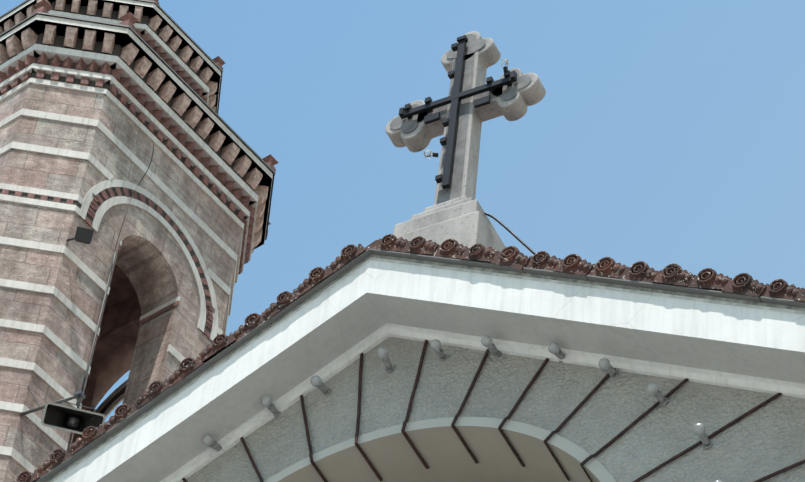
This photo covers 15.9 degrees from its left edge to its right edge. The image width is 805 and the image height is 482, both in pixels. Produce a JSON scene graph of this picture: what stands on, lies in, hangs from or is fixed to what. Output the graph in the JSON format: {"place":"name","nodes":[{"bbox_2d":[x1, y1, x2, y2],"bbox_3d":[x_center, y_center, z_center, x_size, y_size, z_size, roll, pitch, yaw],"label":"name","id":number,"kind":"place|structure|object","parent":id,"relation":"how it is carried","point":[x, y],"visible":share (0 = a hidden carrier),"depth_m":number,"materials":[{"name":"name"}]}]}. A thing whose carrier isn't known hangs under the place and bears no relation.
{"place":"outdoors","nodes":[
{"label":"outdoors","id":0,"kind":"place"},
{"bbox_2d":[0,0,278,481],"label":"tower","id":1,"kind":"structure","parent":0,"point":[151,270],"depth_m":26.41,"materials":[{"name":"brown brick"}]},
{"bbox_2d":[20,386,105,434],"bbox_3d":[-2.777,1.366,23.628,0.692,0.716,0.472,13,-48,-5],"label":"floodlight","id":2,"kind":"object","parent":1,"relation":"attached to","point":[57,415],"visible":0.94,"depth_m":23.47,"materials":[{"name":"grey metal"}]},
{"bbox_2d":[66,145,153,447],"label":"tower fittings","id":3,"kind":"object","parent":1,"relation":"attached to","point":[84,235],"visible":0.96,"depth_m":25.32,"materials":[{"name":"black metal"}]},
{"bbox_2d":[0,2,254,413],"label":"tower recess","id":4,"kind":"object","parent":1,"relation":"attached to","point":[116,51],"visible":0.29,"depth_m":27.35,"materials":[{"name":"brown brick"}]},
{"bbox_2d":[0,0,268,253],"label":"cornice brackets","id":5,"kind":"object","parent":1,"relation":"attached to","point":[15,45],"visible":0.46,"depth_m":27.93,"materials":[{"name":"beige stone"}]},
{"bbox_2d":[0,0,272,472],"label":"tower stone bands","id":6,"kind":"object","parent":1,"relation":"attached to","point":[37,23],"visible":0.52,"depth_m":27.13,"materials":[{"name":"grey stone"}]},
{"bbox_2d":[0,0,274,239],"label":"tower roofs","id":7,"kind":"structure","parent":1,"relation":"attached to","point":[167,66],"depth_m":28.00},
{"bbox_2d":[0,0,804,421],"label":"sky","id":8,"kind":"structure","parent":0,"point":[662,133],"materials":[{"name":"blue"}]},
{"bbox_2d":[390,34,530,203],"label":"cross fields","id":9,"kind":"structure","parent":0,"point":[453,190],"depth_m":17.56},
{"label":"ground","id":10,"kind":"structure","parent":0,"visible":0},
{"bbox_2d":[183,337,804,481],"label":"facade wall","id":11,"kind":"structure","parent":10,"relation":"on","point":[765,440],"depth_m":14.59,"materials":[{"name":"grey paint"}]},
{"bbox_2d":[54,257,804,481],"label":"cornice","id":12,"kind":"structure","parent":11,"relation":"attached to","point":[344,323],"depth_m":15.21,"materials":[{"name":"white paint"}]},
{"bbox_2d":[35,249,804,481],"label":"drip edge","id":13,"kind":"object","parent":12,"relation":"attached to","point":[208,364],"visible":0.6,"depth_m":15.56,"materials":[{"name":"grey metal"}]},
{"bbox_2d":[46,254,804,481],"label":"fascia trim","id":14,"kind":"structure","parent":12,"relation":"attached to","point":[681,295],"depth_m":15.25,"materials":[{"name":"white paint"}]},
{"bbox_2d":[210,343,712,450],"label":"light sockets","id":15,"kind":"object","parent":12,"relation":"hanging from","point":[612,372],"visible":0.81,"depth_m":15.03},
{"bbox_2d":[203,335,721,481],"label":"bulb glass","id":16,"kind":"object","parent":15,"relation":"attached to","point":[699,429],"visible":1,"depth_m":14.96,"materials":[{"name":"white glass"}]},
{"bbox_2d":[182,340,804,481],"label":"metal rods","id":17,"kind":"object","parent":12,"relation":"attached to","point":[573,412],"visible":0.98,"depth_m":14.73,"materials":[{"name":"black metal"}]},
{"bbox_2d":[264,417,615,481],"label":"arch","id":18,"kind":"structure","parent":11,"relation":"attached to","point":[390,453],"depth_m":14.96,"materials":[{"name":"white paint"}]},
{"bbox_3d":[2.350,10.727,13.638,11.180,10.146,13.800,-17,-53,21],"label":"nave","id":19,"kind":"object","parent":10,"relation":"on","visible":0},
{"bbox_2d":[365,240,377,249],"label":"roof","id":20,"kind":"structure","parent":19,"relation":"on","point":[371,245],"depth_m":15.80,"materials":[{"name":"ceramic"}]},
{"bbox_2d":[13,234,804,481],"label":"verge tiles","id":21,"kind":"object","parent":20,"relation":"attached to","point":[673,274],"visible":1,"depth_m":15.33,"materials":[{"name":"ceramic"}]},
{"bbox_2d":[385,31,545,251],"bbox_3d":[0.319,-0.308,17.152,1.046,2.943,0.520,-17,-53,21],"label":"cross","id":22,"kind":"object","parent":20,"relation":"on","point":[463,219],"visible":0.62,"depth_m":17.38,"materials":[{"name":"stone"}]},
{"bbox_2d":[399,35,516,188],"bbox_3d":[0.332,-0.796,17.571,0.788,1.435,0.068,-17,-53,21],"label":"cross channel","id":23,"kind":"object","parent":22,"relation":"attached to","point":[408,111],"visible":0.98,"depth_m":17.60,"materials":[{"name":"black metal"}]},
{"bbox_2d":[432,67,507,156],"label":"bulb sockets","id":24,"kind":"object","parent":23,"relation":"attached to","point":[436,154],"visible":0.94,"depth_m":17.28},
{"bbox_2d":[424,58,508,157],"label":"light bulbs","id":25,"kind":"object","parent":24,"relation":"attached to","point":[504,63],"visible":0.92,"depth_m":17.43,"materials":[{"name":"white glass"}]},
{"bbox_2d":[484,212,535,254],"bbox_3d":[0.976,0.236,16.011,1.168,1.432,0.058,-6,-49,12],"label":"cross cable","id":26,"kind":"object","parent":22,"relation":"attached to","point":[512,233],"visible":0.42,"depth_m":16.45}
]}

